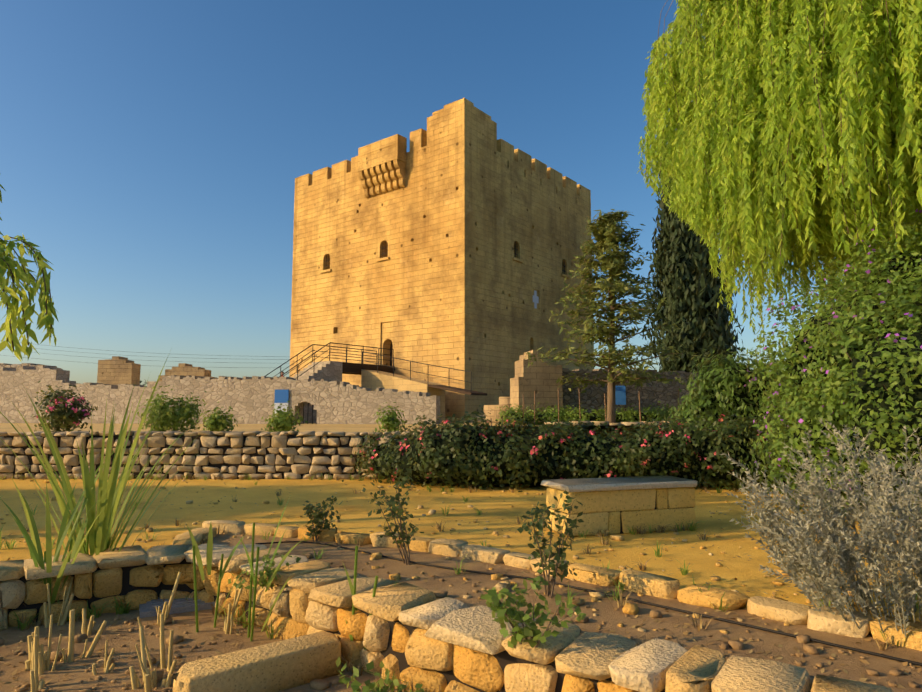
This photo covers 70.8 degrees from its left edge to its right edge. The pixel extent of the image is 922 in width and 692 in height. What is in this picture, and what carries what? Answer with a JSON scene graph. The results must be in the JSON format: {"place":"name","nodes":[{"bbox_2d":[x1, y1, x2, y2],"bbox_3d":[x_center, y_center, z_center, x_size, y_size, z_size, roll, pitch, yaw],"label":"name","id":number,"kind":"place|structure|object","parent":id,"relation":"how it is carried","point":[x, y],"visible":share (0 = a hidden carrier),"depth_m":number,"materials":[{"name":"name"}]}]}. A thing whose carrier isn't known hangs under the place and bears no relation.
{"place":"outdoors","nodes":[
{"label":"outdoors","id":0,"kind":"place"},
{"bbox_2d":[0,184,6,307],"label":"pepper tree","id":1,"kind":"object","parent":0,"point":[3,302],"visible":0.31,"depth_m":9.04,"materials":[{"name":"green plant"}]},
{"bbox_2d":[0,235,58,360],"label":"willow branches","id":2,"kind":"object","parent":1,"relation":"attached to","point":[13,311],"depth_m":6.18,"materials":[{"name":"green plant"}]},
{"bbox_2d":[0,340,288,367],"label":"overhead wires","id":3,"kind":"object","parent":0,"point":[159,353],"visible":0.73,"depth_m":131.81,"materials":[{"name":"black metal"}]},
{"bbox_2d":[0,430,416,478],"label":"dry stone wall","id":4,"kind":"structure","parent":0,"point":[210,439],"depth_m":14.77,"materials":[{"name":"beige stone"}]},
{"bbox_2d":[0,422,663,433],"bbox_3d":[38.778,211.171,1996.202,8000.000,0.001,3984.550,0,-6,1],"label":"ground terrace","id":5,"kind":"structure","parent":0,"point":[302,427],"depth_m":22.82,"materials":[{"name":"beige soil"}]},
{"bbox_2d":[0,363,60,368],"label":"ruined wall","id":6,"kind":"structure","parent":5,"relation":"on","point":[6,365],"depth_m":35.35,"materials":[{"name":"beige stone"}]},
{"bbox_2d":[25,381,97,431],"bbox_3d":[-10.068,1.668,16.529,1.670,1.532,1.578,0,-6,1],"label":"flowering bush","id":7,"kind":"object","parent":5,"relation":"on","point":[58,416],"depth_m":16.31,"materials":[{"name":"green plant"}]},
{"bbox_2d":[0,365,161,423],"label":"curtain wall","id":8,"kind":"structure","parent":5,"relation":"on","point":[13,381],"depth_m":33.60,"materials":[{"name":"grey stone"}]},
{"bbox_2d":[97,356,140,384],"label":"ruin block","id":9,"kind":"structure","parent":5,"relation":"on","point":[115,370],"depth_m":46.37,"materials":[{"name":"beige stone"}]},
{"bbox_2d":[158,363,216,381],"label":"ruin block","id":10,"kind":"structure","parent":5,"relation":"on","point":[183,369],"depth_m":45.24,"materials":[{"name":"beige stone"}]},
{"bbox_2d":[132,385,406,435],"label":"shrub leaves","id":11,"kind":"object","parent":5,"relation":"on","point":[166,417],"visible":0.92,"depth_m":16.38,"materials":[{"name":"green plant"}]},
{"bbox_2d":[161,375,439,435],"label":"stone wall","id":12,"kind":"structure","parent":5,"relation":"on","point":[249,400],"depth_m":31.06,"materials":[{"name":"grey stone"}]},
{"bbox_2d":[274,389,288,413],"bbox_3d":[-8.599,3.084,31.006,0.667,2.005,0.030,0,-6,1],"label":"information sign","id":13,"kind":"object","parent":12,"relation":"attached to","point":[282,396],"depth_m":31.05,"materials":[{"name":"blue metal"}]},
{"bbox_2d":[298,403,316,423],"bbox_3d":[-7.388,3.725,31.235,0.963,2.063,0.040,-1,-6,10],"label":"gate","id":14,"kind":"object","parent":12,"relation":"attached to","point":[307,415],"visible":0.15,"depth_m":31.26,"materials":[{"name":"black metal"}]},
{"bbox_2d":[265,342,471,392],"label":"entrance railings","id":15,"kind":"object","parent":5,"relation":"on","point":[362,355],"visible":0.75,"depth_m":36.40,"materials":[{"name":"brown metal"}]},
{"bbox_2d":[289,98,593,422],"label":"keep tower","id":16,"kind":"structure","parent":5,"relation":"on","point":[456,204],"depth_m":41.16,"materials":[{"name":"beige stone"}]},
{"bbox_2d":[390,342,392,365],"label":"door","id":17,"kind":"structure","parent":16,"relation":"attached to","point":[391,351],"depth_m":41.46,"materials":[{"name":"brown wood"}]},
{"bbox_2d":[324,243,565,273],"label":"keep window bars","id":18,"kind":"object","parent":16,"relation":"in","point":[514,248],"visible":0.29,"depth_m":41.92,"materials":[{"name":"metal"}]},
{"bbox_2d":[533,290,538,308],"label":"keep coat of arms","id":19,"kind":"object","parent":16,"relation":"attached to","point":[535,299],"visible":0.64,"depth_m":43.35},
{"bbox_2d":[472,397,509,423],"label":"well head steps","id":20,"kind":"structure","parent":5,"relation":"on","point":[495,411],"depth_m":30.48,"materials":[{"name":"beige stone"}]},
{"bbox_2d":[510,350,562,424],"bbox_3d":[3.475,2.134,29.989,2.103,3.767,1.300,1,-6,-13],"label":"ruin fragment","id":21,"kind":"object","parent":5,"relation":"on","point":[540,379],"visible":0.62,"depth_m":29.42,"materials":[{"name":"beige stone"}]},
{"bbox_2d":[531,413,564,422],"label":"terrace shrub","id":22,"kind":"object","parent":5,"relation":"on","point":[539,415],"visible":0.1,"depth_m":28.30,"materials":[{"name":"green plant"}]},
{"bbox_2d":[568,413,601,420],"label":"terrace shrub","id":23,"kind":"object","parent":5,"relation":"on","point":[591,418],"visible":0.23,"depth_m":27.81,"materials":[{"name":"green plant"}]},
{"bbox_2d":[496,401,684,425],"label":"terrace clipped shrubs","id":24,"kind":"object","parent":5,"relation":"on","point":[566,412],"visible":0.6,"depth_m":28.02,"materials":[{"name":"green plant"}]},
{"bbox_2d":[524,209,708,422],"bbox_3d":[6.367,-1.335,27.773,7.533,9.616,6.652,0,-6,1],"label":"pine tree","id":25,"kind":"object","parent":5,"relation":"on","point":[607,228],"depth_m":27.35,"materials":[{"name":"green plant"}]},
{"bbox_2d":[562,368,702,414],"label":"boundary wall","id":26,"kind":"structure","parent":5,"relation":"on","point":[592,396],"depth_m":30.95,"materials":[{"name":"grey stone"}]},
{"bbox_2d":[616,413,656,421],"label":"terrace shrub","id":27,"kind":"object","parent":5,"relation":"on","point":[636,419],"visible":0.15,"depth_m":28.20,"materials":[{"name":"green plant"}]},
{"bbox_2d":[634,174,743,375],"bbox_3d":[13.839,-4.434,39.571,6.058,18.548,6.115,0,-6,1],"label":"cypress tree","id":28,"kind":"object","parent":5,"relation":"on","point":[719,342],"depth_m":37.85,"materials":[{"name":"green plant"}]},
{"bbox_2d":[342,362,394,374],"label":"entrance bridge","id":29,"kind":"structure","parent":0,"point":[352,368],"depth_m":38.15,"materials":[{"name":"brown wood"}]},
{"bbox_2d":[0,0,843,385],"label":"sky","id":30,"kind":"structure","parent":0,"point":[153,152],"materials":[{"name":"blue"}]},
{"bbox_2d":[0,543,892,691],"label":"garden wall","id":31,"kind":"structure","parent":0,"point":[464,642],"depth_m":4.47,"materials":[{"name":"beige stone"}]},
{"bbox_2d":[186,523,247,615],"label":"reed blades","id":32,"kind":"object","parent":31,"relation":"on","point":[209,553],"visible":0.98,"depth_m":5.59,"materials":[{"name":"green plant"}]},
{"bbox_2d":[234,556,299,590],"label":"plant stems","id":33,"kind":"object","parent":31,"relation":"on","point":[264,573],"depth_m":5.41,"materials":[{"name":"green plant"}]},
{"bbox_2d":[228,549,306,588],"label":"weed leaves","id":34,"kind":"object","parent":31,"relation":"on","point":[239,585],"depth_m":5.36,"materials":[{"name":"green plant"}]},
{"bbox_2d":[351,546,377,666],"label":"reed stalks","id":35,"kind":"object","parent":31,"relation":"attached to","point":[355,579],"visible":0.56,"depth_m":4.77,"materials":[{"name":"green plant"}]},
{"bbox_2d":[343,564,397,640],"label":"reed blades","id":36,"kind":"object","parent":31,"relation":"on","point":[350,585],"visible":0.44,"depth_m":4.85,"materials":[{"name":"green plant"}]},
{"bbox_2d":[480,569,585,647],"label":"weed leaves","id":37,"kind":"object","parent":31,"relation":"on","point":[491,596],"depth_m":3.75,"materials":[{"name":"green plant"}]},
{"bbox_2d":[492,579,574,660],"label":"weed stems","id":38,"kind":"object","parent":31,"relation":"on","point":[523,624],"depth_m":3.76,"materials":[{"name":"green plant"}]},
{"bbox_2d":[428,384,486,395],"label":"entrance walkway","id":39,"kind":"structure","parent":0,"point":[455,389],"depth_m":33.78,"materials":[{"name":"beige stone"}]},
{"bbox_2d":[0,479,921,633],"bbox_3d":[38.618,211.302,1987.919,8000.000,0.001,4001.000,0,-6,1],"label":"ground","id":40,"kind":"structure","parent":0,"point":[355,518],"depth_m":9.04,"materials":[{"name":"yellow soil"}]},
{"bbox_2d":[81,509,112,553],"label":"giant reed clump stalks","id":41,"kind":"object","parent":40,"relation":"on","point":[87,543],"visible":0.1,"depth_m":6.30,"materials":[{"name":"green plant"}]},
{"bbox_2d":[0,348,202,555],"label":"giant reed blades","id":42,"kind":"object","parent":40,"relation":"on","point":[101,527],"visible":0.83,"depth_m":6.33,"materials":[{"name":"green plant"}]},
{"bbox_2d":[0,609,413,691],"bbox_3d":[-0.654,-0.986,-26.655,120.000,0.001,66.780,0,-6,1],"label":"sunken bed","id":43,"kind":"object","parent":40,"relation":"in","point":[77,668],"visible":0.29,"depth_m":5.06,"materials":[{"name":"soil"}]},
{"bbox_2d":[1,450,114,603],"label":"giant reed blades","id":44,"kind":"object","parent":43,"relation":"on","point":[35,549],"visible":0.81,"depth_m":5.71,"materials":[{"name":"green plant"}]},
{"bbox_2d":[44,539,72,561],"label":"giant reed stalks","id":45,"kind":"object","parent":43,"relation":"on","point":[71,543],"visible":0.31,"depth_m":5.89,"materials":[{"name":"green plant"}]},
{"bbox_2d":[25,572,242,691],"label":"dry plant stalks","id":46,"kind":"object","parent":43,"relation":"on","point":[37,661],"visible":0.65,"depth_m":4.67,"materials":[{"name":"beige plant"}]},
{"bbox_2d":[0,617,338,691],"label":"sunken bed clods","id":47,"kind":"object","parent":43,"relation":"on","point":[316,684],"visible":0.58,"depth_m":4.73,"materials":[{"name":"brown soil"}]},
{"bbox_2d":[139,597,214,617],"bbox_3d":[-2.735,2.450,6.229,0.640,0.070,0.600,3,-7,-27],"label":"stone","id":48,"kind":"object","parent":43,"relation":"on","point":[147,609],"visible":0.4,"depth_m":6.02,"materials":[{"name":"stone"}]},
{"bbox_2d":[192,545,223,631],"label":"grass blades","id":49,"kind":"object","parent":43,"relation":"on","point":[195,590],"visible":1,"depth_m":5.47,"materials":[{"name":"green plant"}]},
{"bbox_2d":[247,523,259,640],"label":"reed shoot stalks","id":50,"kind":"object","parent":43,"relation":"on","point":[255,586],"visible":1,"depth_m":5.31,"materials":[{"name":"green plant"}]},
{"bbox_2d":[171,631,363,691],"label":"stone block","id":51,"kind":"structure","parent":43,"relation":"on","point":[282,665],"depth_m":4.29,"materials":[{"name":"beige stone"}]},
{"bbox_2d":[239,495,300,631],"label":"grass blades","id":52,"kind":"object","parent":43,"relation":"on","point":[274,574],"visible":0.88,"depth_m":5.31,"materials":[{"name":"green plant"}]},
{"bbox_2d":[341,672,400,691],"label":"weed stems","id":53,"kind":"object","parent":43,"relation":"on","point":[373,689],"depth_m":3.85,"materials":[{"name":"green plant"}]},
{"bbox_2d":[336,656,424,691],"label":"wall weed leaves","id":54,"kind":"object","parent":53,"relation":"attached to","point":[368,687],"depth_m":3.85,"materials":[{"name":"green plant"}]},
{"bbox_2d":[0,474,894,691],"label":"dry grass tufts","id":55,"kind":"object","parent":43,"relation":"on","point":[642,567],"depth_m":6.80,"materials":[{"name":"yellow plant"}]},
{"bbox_2d":[0,473,919,691],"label":"green grass tufts","id":56,"kind":"object","parent":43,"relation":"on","point":[121,609],"visible":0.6,"depth_m":5.95,"materials":[{"name":"green plant"}]},
{"bbox_2d":[0,479,921,688],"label":"pebbles","id":57,"kind":"object","parent":43,"relation":"on","point":[820,648],"visible":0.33,"depth_m":4.84,"materials":[{"name":"brown stone"}]},
{"bbox_2d":[292,361,342,422],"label":"entrance stairs","id":58,"kind":"structure","parent":40,"relation":"on","point":[330,370],"depth_m":35.79,"materials":[{"name":"grey stone"}]},
{"bbox_2d":[373,437,406,480],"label":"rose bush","id":59,"kind":"object","parent":40,"relation":"on","point":[382,462],"visible":0.27,"depth_m":13.84,"materials":[{"name":"green plant"}]},
{"bbox_2d":[361,369,444,421],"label":"entrance ramp","id":60,"kind":"structure","parent":40,"relation":"on","point":[373,380],"depth_m":36.05,"materials":[{"name":"beige stone"}]},
{"bbox_2d":[396,439,440,483],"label":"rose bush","id":61,"kind":"object","parent":40,"relation":"on","point":[404,466],"visible":0.25,"depth_m":13.14,"materials":[{"name":"green plant"}]},
{"bbox_2d":[429,428,488,483],"bbox_3d":[0.013,2.263,13.390,1.504,1.156,1.470,0,-6,1],"label":"hedge","id":62,"kind":"object","parent":40,"relation":"on","point":[446,442],"visible":0.17,"depth_m":12.87,"materials":[{"name":"green plant"}]},
{"bbox_2d":[0,479,918,633],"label":"loose stones","id":63,"kind":"object","parent":40,"relation":"on","point":[630,608],"visible":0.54,"depth_m":5.93,"materials":[{"name":"beige stone"}]},
{"bbox_2d":[481,437,521,486],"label":"hedge","id":64,"kind":"object","parent":40,"relation":"on","point":[497,459],"visible":0.15,"depth_m":12.74,"materials":[{"name":"green plant"}]},
{"bbox_2d":[512,432,563,485],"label":"hedge","id":65,"kind":"object","parent":40,"relation":"on","point":[541,477],"visible":0.19,"depth_m":12.78,"materials":[{"name":"green plant"}]},
{"bbox_2d":[172,520,921,650],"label":"stone edging","id":66,"kind":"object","parent":40,"relation":"on","point":[665,587],"depth_m":5.33,"materials":[{"name":"stone"}]},
{"bbox_2d":[202,534,921,691],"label":"rose bed soil","id":67,"kind":"structure","parent":40,"relation":"on","point":[609,615],"depth_m":4.68,"materials":[{"name":"brown soil"}]},
{"bbox_2d":[303,496,342,541],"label":"rose bush leaves","id":68,"kind":"object","parent":67,"relation":"on","point":[309,509],"depth_m":7.43,"materials":[{"name":"green plant"}]},
{"bbox_2d":[362,475,423,564],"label":"rose bush leaves","id":69,"kind":"object","parent":67,"relation":"on","point":[394,502],"depth_m":6.34,"materials":[{"name":"green plant"}]},
{"bbox_2d":[517,489,583,597],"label":"rose bush leaves","id":70,"kind":"object","parent":67,"relation":"on","point":[539,525],"depth_m":5.17,"materials":[{"name":"green plant"}]},
{"bbox_2d":[228,534,918,687],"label":"rose bed clods","id":71,"kind":"object","parent":67,"relation":"on","point":[739,645],"visible":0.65,"depth_m":4.07,"materials":[{"name":"soil"}]},
{"bbox_2d":[255,541,921,665],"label":"irrigation hose","id":72,"kind":"object","parent":67,"relation":"on","point":[789,634],"visible":0.81,"depth_m":4.82,"materials":[{"name":"black rubber"}]},
{"bbox_2d":[557,435,597,478],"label":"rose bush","id":73,"kind":"object","parent":40,"relation":"on","point":[567,474],"visible":0.1,"depth_m":12.78,"materials":[{"name":"green plant"}]},
{"bbox_2d":[490,387,678,428],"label":"tree stakes","id":74,"kind":"object","parent":40,"relation":"on","point":[579,406],"visible":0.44,"depth_m":27.03,"materials":[{"name":"brown wood"}]},
{"bbox_2d":[592,438,640,477],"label":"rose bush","id":75,"kind":"object","parent":40,"relation":"on","point":[609,446],"visible":0.08,"depth_m":12.82,"materials":[{"name":"green plant"}]},
{"bbox_2d":[546,487,695,535],"bbox_3d":[2.050,2.077,8.318,1.860,0.535,0.627,2,-6,-18],"label":"bench base","id":76,"kind":"object","parent":40,"relation":"on","point":[596,507],"visible":0.77,"depth_m":8.03,"materials":[{"name":"beige stone"}]},
{"bbox_2d":[541,476,697,491],"bbox_3d":[2.045,1.767,8.336,2.032,0.080,0.763,2,-6,-18],"label":"bench top","id":77,"kind":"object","parent":76,"relation":"on","point":[607,484],"depth_m":8.10,"materials":[{"name":"grey stone"}]},
{"bbox_2d":[550,494,692,536],"bbox_3d":[2.054,2.092,8.315,1.775,0.500,0.560,2,-6,-18],"label":"joint","id":78,"kind":"object","parent":76,"relation":"attached to","point":[621,531],"visible":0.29,"depth_m":7.98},
{"bbox_2d":[342,403,908,491],"bbox_3d":[3.950,2.210,12.978,13.288,2.156,3.291,-1,-6,11],"label":"rose hedge","id":79,"kind":"object","parent":40,"relation":"on","point":[470,469],"depth_m":12.65,"materials":[{"name":"green plant"}]},
{"bbox_2d":[629,437,672,475],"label":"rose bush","id":80,"kind":"object","parent":40,"relation":"on","point":[653,460],"visible":0.15,"depth_m":12.69,"materials":[{"name":"green plant"}]},
{"bbox_2d":[656,429,712,479],"bbox_3d":[4.656,2.259,13.339,1.623,1.097,1.536,0,-6,1],"label":"hedge","id":81,"kind":"object","parent":40,"relation":"on","point":[693,459],"visible":0.15,"depth_m":12.67,"materials":[{"name":"green plant"}]},
{"bbox_2d":[679,407,719,429],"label":"shrub","id":82,"kind":"object","parent":40,"relation":"on","point":[702,409],"visible":0.06,"depth_m":19.52,"materials":[{"name":"green plant"}]},
{"bbox_2d":[656,347,796,433],"bbox_3d":[9.150,2.130,20.456,6.519,4.364,4.079,0,-6,1],"label":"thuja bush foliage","id":83,"kind":"object","parent":40,"relation":"on","point":[704,382],"visible":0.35,"depth_m":19.45,"materials":[{"name":"green plant"}]},
{"bbox_2d":[702,365,779,431],"bbox_3d":[8.645,2.012,20.248,2.572,2.859,2.032,-2,-6,21],"label":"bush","id":84,"kind":"object","parent":83,"relation":"in","point":[743,395],"visible":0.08,"depth_m":19.44,"materials":[{"name":"green plant"}]},
{"bbox_2d":[710,430,758,482],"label":"hedge","id":85,"kind":"object","parent":40,"relation":"on","point":[725,474],"visible":0.15,"depth_m":12.54,"materials":[{"name":"green plant"}]},
{"bbox_2d":[751,433,794,483],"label":"hedge","id":86,"kind":"object","parent":40,"relation":"on","point":[764,478],"visible":0.04,"depth_m":12.53,"materials":[{"name":"green plant"}]},
{"bbox_2d":[720,418,921,637],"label":"grey bush","id":87,"kind":"object","parent":40,"relation":"on","point":[795,530],"depth_m":4.54,"materials":[{"name":"grey plant"}]},
{"bbox_2d":[723,197,921,519],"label":"purple shrub","id":88,"kind":"object","parent":40,"relation":"on","point":[801,406],"depth_m":9.16,"materials":[{"name":"plant"}]},
{"bbox_2d":[786,302,897,404],"bbox_3d":[6.233,0.261,10.318,1.906,1.941,1.885,0,-6,1],"label":"purple shrub","id":89,"kind":"object","parent":88,"relation":"in","point":[831,345],"visible":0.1,"depth_m":9.95,"materials":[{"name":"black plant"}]},
{"bbox_2d":[848,326,921,476],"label":"purple shrub","id":90,"kind":"object","parent":88,"relation":"in","point":[916,396],"visible":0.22,"depth_m":8.20,"materials":[{"name":"black plant"}]},
{"bbox_2d":[849,252,921,319],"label":"purple shrub","id":91,"kind":"object","parent":88,"relation":"in","point":[903,259],"visible":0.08,"depth_m":10.58,"materials":[{"name":"black plant"}]},
{"bbox_2d":[786,413,889,493],"bbox_3d":[5.609,1.574,9.674,1.443,1.350,1.796,0,-6,1],"label":"purple shrub","id":92,"kind":"object","parent":40,"relation":"on","point":[821,447],"visible":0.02,"depth_m":9.25,"materials":[{"name":"black plant"}]},
{"bbox_2d":[908,281,921,327],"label":"purple shrub","id":93,"kind":"object","parent":40,"relation":"on","point":[917,303],"depth_m":9.71,"materials":[{"name":"black plant"}]},
{"bbox_2d":[544,421,675,437],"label":"terrace dry wall","id":94,"kind":"structure","parent":0,"point":[614,424],"depth_m":26.02,"materials":[{"name":"beige stone"}]},
{"bbox_2d":[615,386,625,404],"bbox_3d":[7.400,2.285,30.165,0.527,0.882,0.030,0,-6,1],"label":"sign","id":95,"kind":"object","parent":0,"point":[620,393],"visible":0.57,"depth_m":30.15,"materials":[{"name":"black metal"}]},
{"bbox_2d":[637,0,921,341],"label":"weeping willow","id":96,"kind":"object","parent":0,"point":[683,154],"depth_m":11.64,"materials":[{"name":"green plant"}]}
]}

